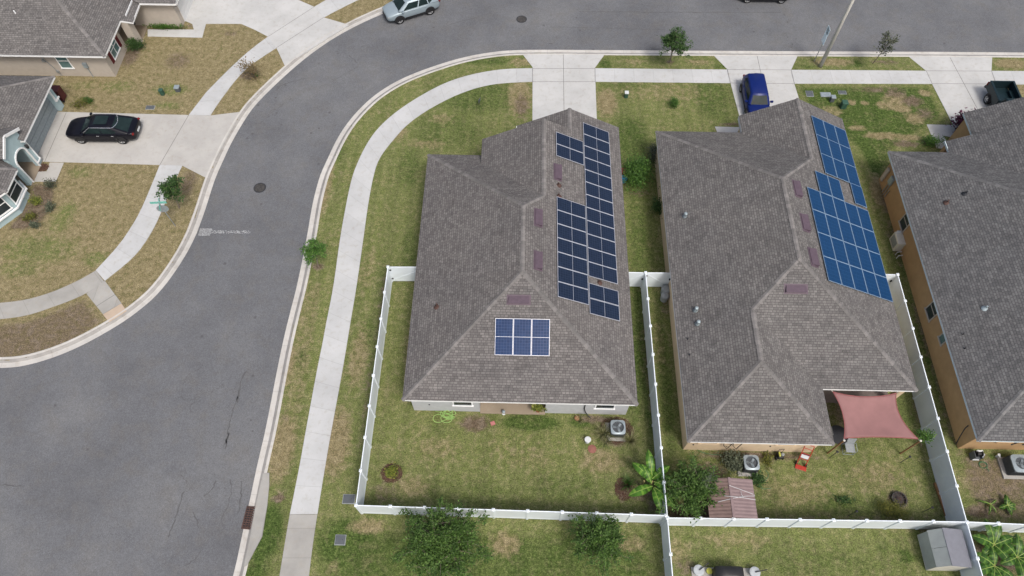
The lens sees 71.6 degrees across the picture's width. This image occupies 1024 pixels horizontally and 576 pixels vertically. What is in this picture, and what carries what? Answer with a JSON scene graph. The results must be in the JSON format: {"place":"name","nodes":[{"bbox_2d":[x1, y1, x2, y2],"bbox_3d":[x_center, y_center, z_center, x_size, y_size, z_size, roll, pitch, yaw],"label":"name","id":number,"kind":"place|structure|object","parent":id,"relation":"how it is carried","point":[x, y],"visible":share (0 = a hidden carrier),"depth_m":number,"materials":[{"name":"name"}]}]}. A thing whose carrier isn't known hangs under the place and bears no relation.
{"place":"outdoors","nodes":[
{"label":"outdoors","id":0,"kind":"place"},
{"bbox_2d":[0,7,382,367],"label":"kerb around opposite block","id":1,"kind":"structure","parent":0,"point":[151,292],"depth_m":48.10,"materials":[{"name":"concrete"}]},
{"bbox_2d":[244,473,269,566],"bbox_3d":[-13.808,12.649,38.918,0.680,0.255,5.010,1,60,1],"label":"storm inlet apron","id":2,"kind":"object","parent":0,"point":[257,529],"visible":1,"depth_m":38.83,"materials":[{"name":"concrete"}]},
{"bbox_2d":[280,514,316,575],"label":"pavement old end","id":3,"kind":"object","parent":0,"point":[297,551],"visible":1,"depth_m":38.13,"materials":[{"name":"concrete"}]},
{"bbox_2d":[0,0,1023,575],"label":"lawn","id":4,"kind":"structure","parent":0,"point":[478,460],"depth_m":43.69,"materials":[{"name":"green plant"}]},
{"bbox_2d":[0,75,63,227],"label":"house","id":5,"kind":"structure","parent":4,"relation":"on","point":[30,106],"depth_m":49.73,"materials":[{"name":"grey"}]},
{"bbox_2d":[26,97,57,153],"bbox_3d":[-34.392,-11.866,51.609,0.050,2.070,4.700,1,60,1],"label":"garage door","id":6,"kind":"structure","parent":5,"relation":"in","point":[36,137],"depth_m":51.92,"materials":[{"name":"grey metal"}]},
{"bbox_2d":[34,162,63,181],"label":"walkway","id":7,"kind":"structure","parent":4,"relation":"on","point":[53,170],"depth_m":50.69,"materials":[{"name":"concrete"}]},
{"bbox_2d":[0,271,103,318],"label":"pavement opposite","id":8,"kind":"structure","parent":4,"relation":"on","point":[72,291],"depth_m":45.60,"materials":[{"name":"concrete"}]},
{"bbox_2d":[0,0,192,76],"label":"house","id":9,"kind":"structure","parent":4,"relation":"on","point":[63,37],"depth_m":53.80,"materials":[{"name":"grey"}]},
{"bbox_2d":[86,281,120,313],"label":"crossing ramp","id":10,"kind":"structure","parent":4,"relation":"on","point":[103,297],"depth_m":45.67,"materials":[{"name":"concrete"}]},
{"bbox_2d":[38,111,239,176],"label":"driveway","id":11,"kind":"structure","parent":4,"relation":"on","point":[192,142],"depth_m":52.02,"materials":[{"name":"concrete"}]},
{"bbox_2d":[65,112,140,143],"bbox_3d":[-29.926,-11.743,51.865,5.270,1.494,2.240,1,60,0],"label":"parked car","id":12,"kind":"object","parent":11,"relation":"on","point":[120,129],"visible":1,"depth_m":51.44,"materials":[{"name":"black paint"}]},
{"bbox_2d":[96,165,181,279],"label":"sidewalk","id":13,"kind":"structure","parent":4,"relation":"on","point":[128,247],"depth_m":48.25,"materials":[{"name":"concrete"}]},
{"bbox_2d":[154,174,184,208],"bbox_3d":[-22.685,-6.052,47.698,2.016,3.351,2.141,1,60,1],"label":"street tree","id":14,"kind":"object","parent":4,"relation":"on","point":[167,189],"visible":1,"depth_m":46.78,"materials":[{"name":"green plant"}]},
{"bbox_2d":[148,24,205,37],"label":"entry walk","id":15,"kind":"structure","parent":4,"relation":"on","point":[197,31],"depth_m":57.91,"materials":[{"name":"concrete"}]},
{"bbox_2d":[189,89,227,115],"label":"sidewalk","id":16,"kind":"structure","parent":4,"relation":"on","point":[207,103],"depth_m":54.02,"materials":[{"name":"concrete"}]},
{"bbox_2d":[206,37,275,92],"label":"pavement opposite","id":17,"kind":"structure","parent":4,"relation":"on","point":[228,78],"depth_m":56.14,"materials":[{"name":"concrete"}]},
{"bbox_2d":[186,0,348,64],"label":"driveway","id":18,"kind":"structure","parent":4,"relation":"on","point":[291,29],"depth_m":58.67,"materials":[{"name":"concrete"}]},
{"bbox_2d":[297,235,330,267],"bbox_3d":[-12.735,-2.210,46.030,1.856,2.432,1.920,-30,65,-16],"label":"street tree","id":19,"kind":"object","parent":4,"relation":"on","point":[314,247],"visible":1,"depth_m":45.33,"materials":[{"name":"green plant"}]},
{"bbox_2d":[315,0,356,16],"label":"sidewalk","id":20,"kind":"structure","parent":4,"relation":"on","point":[325,8],"depth_m":59.52,"materials":[{"name":"concrete"}]},
{"bbox_2d":[354,265,392,513],"bbox_3d":[-8.016,5.514,41.865,0.165,2.005,14.885,1,60,1],"label":"privacy fence","id":21,"kind":"object","parent":4,"relation":"on","point":[367,437],"visible":0.99,"depth_m":41.31,"materials":[{"name":"white plastic"}]},
{"bbox_2d":[389,267,415,280],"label":"fence gate","id":22,"kind":"structure","parent":21,"relation":"attached to","point":[402,273],"depth_m":45.39,"materials":[{"name":"white plastic"}]},
{"bbox_2d":[290,68,532,513],"bbox_3d":[-8.718,-3.531,48.106,9.238,0.126,36.848,18,62,10],"label":"pavement around corner","id":23,"kind":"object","parent":4,"relation":"on","point":[307,491],"visible":1,"depth_m":46.22,"materials":[{"name":"concrete"}]},
{"bbox_2d":[390,495,493,575],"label":"oak tree","id":24,"kind":"object","parent":4,"relation":"on","point":[439,538],"visible":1,"depth_m":35.61,"materials":[{"name":"green plant"}]},
{"bbox_2d":[357,505,667,523],"bbox_3d":[-0.008,12.134,38.089,16.313,2.005,0.165,2,60,1],"label":"privacy fence","id":25,"kind":"object","parent":4,"relation":"on","point":[526,514],"visible":0.79,"depth_m":37.83,"materials":[{"name":"white plastic"}]},
{"bbox_2d":[401,108,638,417],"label":"house","id":26,"kind":"structure","parent":4,"relation":"on","point":[487,251],"depth_m":41.21,"materials":[{"name":"grey"}]},
{"bbox_2d":[495,318,512,354],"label":"solar panel","id":27,"kind":"object","parent":26,"relation":"attached to","point":[503,336],"visible":1,"depth_m":39.53,"materials":[{"name":"blue glass"}]},
{"bbox_2d":[513,319,531,355],"bbox_3d":[0.575,2.732,39.569,1.020,0.118,2.040,1,87,1],"label":"solar panel","id":28,"kind":"object","parent":26,"relation":"attached to","point":[522,337],"visible":1,"depth_m":39.52,"materials":[{"name":"blue glass"}]},
{"bbox_2d":[531,319,549,355],"bbox_3d":[1.595,2.751,39.557,1.020,0.118,2.040,1,87,1],"label":"solar panel","id":29,"kind":"object","parent":26,"relation":"attached to","point":[540,346],"visible":1,"depth_m":39.50,"materials":[{"name":"blue glass"}]},
{"bbox_2d":[556,132,582,152],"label":"solar panel","id":30,"kind":"object","parent":26,"relation":"attached to","point":[569,142],"visible":1,"depth_m":46.23,"materials":[{"name":"blue glass"}]},
{"bbox_2d":[556,144,583,164],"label":"solar panel","id":31,"kind":"object","parent":26,"relation":"attached to","point":[575,156],"visible":1,"depth_m":45.75,"materials":[{"name":"blue glass"}]},
{"bbox_2d":[557,210,585,231],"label":"solar panel","id":32,"kind":"object","parent":26,"relation":"attached to","point":[571,220],"visible":1,"depth_m":43.15,"materials":[{"name":"blue glass"}]},
{"bbox_2d":[557,197,585,218],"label":"solar panel","id":33,"kind":"object","parent":26,"relation":"attached to","point":[572,208],"visible":1,"depth_m":43.67,"materials":[{"name":"blue glass"}]},
{"bbox_2d":[557,237,586,259],"bbox_3d":[3.558,-2.299,42.212,2.040,0.118,1.005,15,58,-22],"label":"solar panel","id":34,"kind":"object","parent":26,"relation":"attached to","point":[567,247],"visible":1,"depth_m":42.16,"materials":[{"name":"blue glass"}]},
{"bbox_2d":[557,223,586,245],"bbox_3d":[3.581,-3.172,42.709,2.040,0.118,1.005,15,58,-22],"label":"solar panel","id":35,"kind":"object","parent":26,"relation":"attached to","point":[571,234],"visible":1,"depth_m":42.66,"materials":[{"name":"blue glass"}]},
{"bbox_2d":[557,267,587,289],"bbox_3d":[3.514,-0.554,41.216,2.040,0.118,1.005,15,58,-22],"label":"solar panel","id":36,"kind":"object","parent":26,"relation":"attached to","point":[571,277],"visible":1,"depth_m":41.17,"materials":[{"name":"blue glass"}]},
{"bbox_2d":[557,252,587,274],"bbox_3d":[3.536,-1.426,41.714,2.040,0.118,1.005,15,58,-22],"label":"solar panel","id":37,"kind":"object","parent":26,"relation":"attached to","point":[572,263],"visible":1,"depth_m":41.66,"materials":[{"name":"blue glass"}]},
{"bbox_2d":[558,282,588,304],"bbox_3d":[3.491,0.319,40.718,2.040,0.118,1.005,15,58,-22],"label":"solar panel","id":38,"kind":"object","parent":26,"relation":"attached to","point":[573,293],"visible":1,"depth_m":40.67,"materials":[{"name":"blue glass"}]},
{"bbox_2d":[583,123,608,142],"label":"solar panel","id":39,"kind":"object","parent":26,"relation":"attached to","point":[595,132],"visible":1,"depth_m":47.88,"materials":[{"name":"blue glass"}]},
{"bbox_2d":[583,134,609,154],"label":"solar panel","id":40,"kind":"object","parent":26,"relation":"attached to","point":[596,144],"visible":1,"depth_m":47.38,"materials":[{"name":"blue glass"}]},
{"bbox_2d":[584,157,610,177],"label":"solar panel","id":41,"kind":"object","parent":26,"relation":"attached to","point":[597,167],"visible":1,"depth_m":46.40,"materials":[{"name":"blue glass"}]},
{"bbox_2d":[584,145,610,165],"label":"solar panel","id":42,"kind":"object","parent":26,"relation":"attached to","point":[596,155],"visible":1,"depth_m":46.88,"materials":[{"name":"blue glass"}]},
{"bbox_2d":[585,169,611,190],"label":"solar panel","id":43,"kind":"object","parent":26,"relation":"attached to","point":[591,177],"visible":1,"depth_m":45.89,"materials":[{"name":"blue glass"}]},
{"bbox_2d":[585,182,612,202],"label":"solar panel","id":44,"kind":"object","parent":26,"relation":"attached to","point":[599,192],"visible":1,"depth_m":45.41,"materials":[{"name":"blue glass"}]},
{"bbox_2d":[585,194,613,215],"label":"solar panel","id":45,"kind":"object","parent":26,"relation":"attached to","point":[598,204],"visible":1,"depth_m":44.92,"materials":[{"name":"blue glass"}]},
{"bbox_2d":[586,207,613,228],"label":"solar panel","id":46,"kind":"object","parent":26,"relation":"attached to","point":[599,217],"visible":1,"depth_m":44.41,"materials":[{"name":"blue glass"}]},
{"bbox_2d":[586,220,614,241],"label":"solar panel","id":47,"kind":"object","parent":26,"relation":"attached to","point":[600,231],"visible":1,"depth_m":43.93,"materials":[{"name":"blue glass"}]},
{"bbox_2d":[587,234,615,255],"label":"solar panel","id":48,"kind":"object","parent":26,"relation":"attached to","point":[601,244],"visible":1,"depth_m":43.43,"materials":[{"name":"blue glass"}]},
{"bbox_2d":[587,248,616,269],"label":"solar panel","id":49,"kind":"object","parent":26,"relation":"attached to","point":[601,258],"visible":1,"depth_m":42.92,"materials":[{"name":"blue glass"}]},
{"bbox_2d":[588,262,617,283],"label":"solar panel","id":50,"kind":"object","parent":26,"relation":"attached to","point":[601,272],"visible":1,"depth_m":42.43,"materials":[{"name":"blue glass"}]},
{"bbox_2d":[589,283,618,305],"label":"solar panel","id":51,"kind":"object","parent":26,"relation":"attached to","point":[603,294],"visible":1,"depth_m":41.70,"materials":[{"name":"blue glass"}]},
{"bbox_2d":[589,298,619,320],"bbox_3d":[5.357,1.281,41.251,2.040,0.118,1.005,15,58,-22],"label":"solar panel","id":52,"kind":"object","parent":26,"relation":"attached to","point":[604,309],"visible":1,"depth_m":41.20,"materials":[{"name":"blue glass"}]},
{"bbox_2d":[565,511,633,575],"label":"oak tree","id":53,"kind":"object","parent":4,"relation":"on","point":[603,540],"visible":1,"depth_m":35.96,"materials":[{"name":"green plant"}]},
{"bbox_2d":[605,420,625,440],"bbox_3d":[5.996,8.173,40.910,1.100,0.910,1.080,1,60,1],"label":"air conditioner","id":54,"kind":"object","parent":4,"relation":"on","point":[617,428],"visible":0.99,"depth_m":40.66,"materials":[{"name":"metal"}]},
{"bbox_2d":[621,148,659,199],"bbox_3d":[8.572,-7.914,49.450,3.559,2.057,4.737,1,60,1],"label":"hedge bush","id":55,"kind":"object","parent":4,"relation":"on","point":[636,170],"visible":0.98,"depth_m":49.46,"materials":[{"name":"green plant"}]},
{"bbox_2d":[628,450,675,510],"bbox_3d":[7.523,10.693,38.981,2.554,1.884,3.265,1,60,1],"label":"banana plant","id":56,"kind":"object","parent":4,"relation":"on","point":[648,472],"visible":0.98,"depth_m":38.51,"materials":[{"name":"green plant"}]},
{"bbox_2d":[640,271,668,525],"bbox_3d":[8.246,5.977,41.601,0.165,2.005,15.105,1,60,0],"label":"privacy fence","id":57,"kind":"object","parent":4,"relation":"on","point":[658,448],"visible":0.91,"depth_m":41.63,"materials":[{"name":"white plastic"}]},
{"bbox_2d":[646,272,669,286],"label":"fence gate","id":58,"kind":"structure","parent":57,"relation":"attached to","point":[657,279],"depth_m":45.17,"materials":[{"name":"white plastic"}]},
{"bbox_2d":[661,520,672,575],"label":"privacy fence","id":59,"kind":"object","parent":4,"relation":"on","point":[667,558],"visible":1,"depth_m":37.05,"materials":[{"name":"white plastic"}]},
{"bbox_2d":[657,26,692,62],"bbox_3d":[12.443,-18.165,54.221,2.795,4.032,3.024,1,60,1],"label":"street tree","id":60,"kind":"object","parent":4,"relation":"on","point":[673,39],"visible":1,"depth_m":53.47,"materials":[{"name":"green plant"}]},
{"bbox_2d":[656,452,726,523],"bbox_3d":[9.424,11.075,38.023,4.308,3.208,3.380,-29,64,-15],"label":"shade tree","id":61,"kind":"object","parent":4,"relation":"on","point":[687,487],"visible":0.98,"depth_m":37.36,"materials":[{"name":"green plant"}]},
{"bbox_2d":[700,477,757,518],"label":"garden shed","id":62,"kind":"structure","parent":4,"relation":"on","point":[737,500],"depth_m":37.29,"materials":[{"name":"pink metal"}]},
{"bbox_2d":[716,446,747,474],"bbox_3d":[12.461,9.660,39.912,1.881,1.208,1.839,1,60,1],"label":"shrub","id":63,"kind":"object","parent":4,"relation":"on","point":[734,462],"visible":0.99,"depth_m":39.81,"materials":[{"name":"green plant"}]},
{"bbox_2d":[737,455,759,476],"bbox_3d":[13.282,9.940,39.902,1.100,0.910,1.080,1,60,1],"label":"air conditioner","id":64,"kind":"object","parent":4,"relation":"on","point":[752,465],"visible":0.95,"depth_m":39.64,"materials":[{"name":"metal"}]},
{"bbox_2d":[655,98,917,451],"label":"house","id":65,"kind":"structure","parent":4,"relation":"on","point":[778,337],"depth_m":40.83,"materials":[{"name":"grey"}]},
{"bbox_2d":[807,187,824,212],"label":"solar panel","id":66,"kind":"object","parent":65,"relation":"attached to","point":[815,200],"visible":1,"depth_m":43.46,"materials":[{"name":"blue glass"}]},
{"bbox_2d":[812,209,829,235],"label":"solar panel","id":67,"kind":"object","parent":65,"relation":"attached to","point":[821,222],"visible":1,"depth_m":42.64,"materials":[{"name":"blue glass"}]},
{"bbox_2d":[817,232,835,259],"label":"solar panel","id":68,"kind":"object","parent":65,"relation":"attached to","point":[826,245],"visible":1,"depth_m":41.81,"materials":[{"name":"blue glass"}]},
{"bbox_2d":[823,256,841,284],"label":"solar panel","id":69,"kind":"object","parent":65,"relation":"attached to","point":[832,270],"visible":1,"depth_m":40.97,"materials":[{"name":"blue glass"}]},
{"bbox_2d":[825,214,842,240],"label":"solar panel","id":70,"kind":"object","parent":65,"relation":"attached to","point":[834,227],"visible":1,"depth_m":43.05,"materials":[{"name":"blue glass"}]},
{"bbox_2d":[831,237,848,264],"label":"solar panel","id":71,"kind":"object","parent":65,"relation":"attached to","point":[839,250],"visible":1,"depth_m":42.20,"materials":[{"name":"blue glass"}]},
{"bbox_2d":[836,260,854,288],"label":"solar panel","id":72,"kind":"object","parent":65,"relation":"attached to","point":[845,274],"visible":1,"depth_m":41.38,"materials":[{"name":"blue glass"}]},
{"bbox_2d":[838,219,855,245],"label":"solar panel","id":73,"kind":"object","parent":65,"relation":"attached to","point":[846,232],"visible":1,"depth_m":43.42,"materials":[{"name":"blue glass"}]},
{"bbox_2d":[843,241,861,268],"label":"solar panel","id":74,"kind":"object","parent":65,"relation":"attached to","point":[852,255],"visible":1,"depth_m":42.60,"materials":[{"name":"blue glass"}]},
{"bbox_2d":[849,265,867,293],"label":"solar panel","id":75,"kind":"object","parent":65,"relation":"attached to","point":[858,279],"visible":1,"depth_m":41.77,"materials":[{"name":"blue glass"}]},
{"bbox_2d":[856,246,873,272],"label":"solar panel","id":76,"kind":"object","parent":65,"relation":"attached to","point":[865,259],"visible":1,"depth_m":43.00,"materials":[{"name":"blue glass"}]},
{"bbox_2d":[862,270,880,297],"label":"solar panel","id":77,"kind":"object","parent":65,"relation":"attached to","point":[871,283],"visible":1,"depth_m":42.19,"materials":[{"name":"blue glass"}]},
{"bbox_2d":[827,391,921,453],"bbox_3d":[20.094,7.653,40.354,4.398,2.711,3.037,1,60,1],"label":"shade sail","id":78,"kind":"object","parent":65,"relation":"attached to","point":[870,416],"visible":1,"depth_m":39.44,"materials":[{"name":"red fabric"}]},
{"bbox_2d":[868,250,886,277],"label":"solar panel","id":79,"kind":"object","parent":65,"relation":"attached to","point":[877,264],"visible":1,"depth_m":43.41,"materials":[{"name":"blue glass"}]},
{"bbox_2d":[875,274,892,301],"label":"solar panel","id":80,"kind":"object","parent":65,"relation":"attached to","point":[884,288],"visible":1,"depth_m":42.59,"materials":[{"name":"blue glass"}]},
{"bbox_2d":[668,517,968,529],"bbox_3d":[15.976,12.556,37.849,15.593,2.005,0.165,1,60,0],"label":"privacy fence","id":81,"kind":"object","parent":4,"relation":"on","point":[831,523],"visible":0.99,"depth_m":37.68,"materials":[{"name":"white plastic"}]},
{"bbox_2d":[818,0,854,67],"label":"street lamp","id":82,"kind":"object","parent":4,"relation":"on","point":[829,47],"visible":1,"depth_m":53.23,"materials":[{"name":"metal"}]},
{"bbox_2d":[872,30,899,63],"bbox_3d":[28.398,-18.072,54.417,1.638,3.591,2.089,33,66,17],"label":"street tree","id":83,"kind":"object","parent":4,"relation":"on","point":[887,39],"visible":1,"depth_m":53.57,"materials":[{"name":"green plant"}]},
{"bbox_2d":[871,492,912,520],"bbox_3d":[20.734,12.090,38.665,2.484,0.973,1.503,26,64,14],"label":"shrub","id":84,"kind":"object","parent":4,"relation":"on","point":[890,509],"visible":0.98,"depth_m":38.63,"materials":[{"name":"green plant"}]},
{"bbox_2d":[888,273,966,520],"bbox_3d":[23.909,6.067,41.550,0.165,2.005,15.033,1,60,1],"label":"privacy fence","id":85,"kind":"object","parent":4,"relation":"on","point":[941,465],"visible":0.87,"depth_m":40.59,"materials":[{"name":"white plastic"}]},
{"bbox_2d":[917,528,971,570],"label":"resin shed","id":86,"kind":"structure","parent":4,"relation":"on","point":[937,558],"depth_m":36.72,"materials":[{"name":"beige plastic"}]},
{"bbox_2d":[918,532,935,569],"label":"door","id":87,"kind":"structure","parent":86,"relation":"in","point":[923,538],"depth_m":37.45,"materials":[{"name":"plastic"}]},
{"bbox_2d":[879,97,1023,449],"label":"house","id":88,"kind":"structure","parent":4,"relation":"on","point":[955,206],"depth_m":43.06,"materials":[{"name":"grey"}]},
{"bbox_2d":[953,524,982,575],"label":"privacy fence","id":89,"kind":"object","parent":4,"relation":"on","point":[975,570],"visible":0.55,"depth_m":36.64,"materials":[{"name":"white plastic"}]},
{"bbox_2d":[972,518,1013,558],"bbox_3d":[25.251,13.444,37.571,2.237,1.607,2.194,1,60,1],"label":"banana plant","id":90,"kind":"object","parent":4,"relation":"on","point":[995,540],"visible":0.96,"depth_m":37.14,"materials":[{"name":"green plant"}]},
{"bbox_2d":[976,547,1013,575],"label":"banana plant","id":91,"kind":"object","parent":4,"relation":"on","point":[989,566],"visible":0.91,"depth_m":36.56,"materials":[{"name":"green plant"}]},
{"bbox_2d":[968,522,1023,532],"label":"privacy fence","id":92,"kind":"object","parent":4,"relation":"on","point":[1006,527],"visible":0.78,"depth_m":37.50,"materials":[{"name":"white plastic"}]},
{"bbox_2d":[996,454,1023,478],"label":"air conditioner","id":93,"kind":"object","parent":4,"relation":"on","point":[1011,466],"visible":1,"depth_m":39.71,"materials":[{"name":"metal"}]},
{"bbox_2d":[1000,533,1023,575],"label":"banana plant","id":94,"kind":"object","parent":4,"relation":"on","point":[1016,554],"visible":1,"depth_m":36.86,"materials":[{"name":"green plant"}]},
{"bbox_2d":[0,0,1023,575],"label":"road","id":95,"kind":"structure","parent":0,"point":[112,446],"depth_m":45.10,"materials":[{"name":"grey asphalt"}]},
{"bbox_2d":[382,0,439,23],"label":"parked car","id":96,"kind":"object","parent":95,"relation":"on","point":[398,11],"visible":1,"depth_m":58.04,"materials":[{"name":"silver metal"}]},
{"bbox_2d":[3,11,901,565],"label":"road cracks","id":97,"kind":"object","parent":95,"relation":"on","point":[253,375],"visible":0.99,"depth_m":42.33,"materials":[{"name":"black asphalt"}]},
{"bbox_2d":[523,54,603,120],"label":"driveway first lot","id":98,"kind":"structure","parent":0,"point":[562,82],"depth_m":55.01,"materials":[{"name":"concrete"}]},
{"bbox_2d":[233,50,1023,575],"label":"kerb around corner block","id":99,"kind":"structure","parent":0,"point":[289,340],"depth_m":51.88,"materials":[{"name":"concrete"}]},
{"bbox_2d":[595,68,729,82],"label":"pavement between first driveways","id":100,"kind":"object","parent":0,"point":[665,75],"visible":1,"depth_m":55.49,"materials":[{"name":"concrete"}]},
{"bbox_2d":[712,566,743,575],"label":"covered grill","id":101,"kind":"object","parent":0,"point":[727,571],"visible":1,"depth_m":36.49,"materials":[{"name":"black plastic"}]},
{"bbox_2d":[715,56,798,114],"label":"driveway","id":102,"kind":"structure","parent":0,"point":[776,71],"depth_m":55.66,"materials":[{"name":"concrete"}]},
{"bbox_2d":[739,73,773,113],"bbox_3d":[18.345,-14.409,53.352,2.120,1.552,4.170,1,60,1],"label":"parked car","id":103,"kind":"object","parent":102,"relation":"on","point":[753,90],"visible":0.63,"depth_m":52.79,"materials":[{"name":"blue paint"}]},
{"bbox_2d":[791,70,931,83],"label":"pavement between second driveways","id":104,"kind":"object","parent":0,"point":[855,77],"visible":1,"depth_m":55.38,"materials":[{"name":"concrete"}]},
{"bbox_2d":[927,124,954,147],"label":"entry walk third lot","id":105,"kind":"structure","parent":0,"point":[943,130],"depth_m":52.64,"materials":[{"name":"concrete"}]},
{"bbox_2d":[909,56,994,129],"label":"driveway third lot","id":106,"kind":"structure","parent":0,"point":[959,83],"depth_m":55.28,"materials":[{"name":"concrete"}]},
{"bbox_2d":[983,81,1021,104],"bbox_3d":[36.854,-13.470,52.731,2.200,1.700,4.820,1,60,1],"label":"pickup truck","id":107,"kind":"object","parent":106,"relation":"on","point":[1000,92],"visible":0.49,"depth_m":53.45,"materials":[{"name":"black paint"}]},
{"bbox_2d":[992,71,1023,84],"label":"pavement","id":108,"kind":"structure","parent":0,"point":[1017,77],"depth_m":55.43,"materials":[{"name":"concrete"}]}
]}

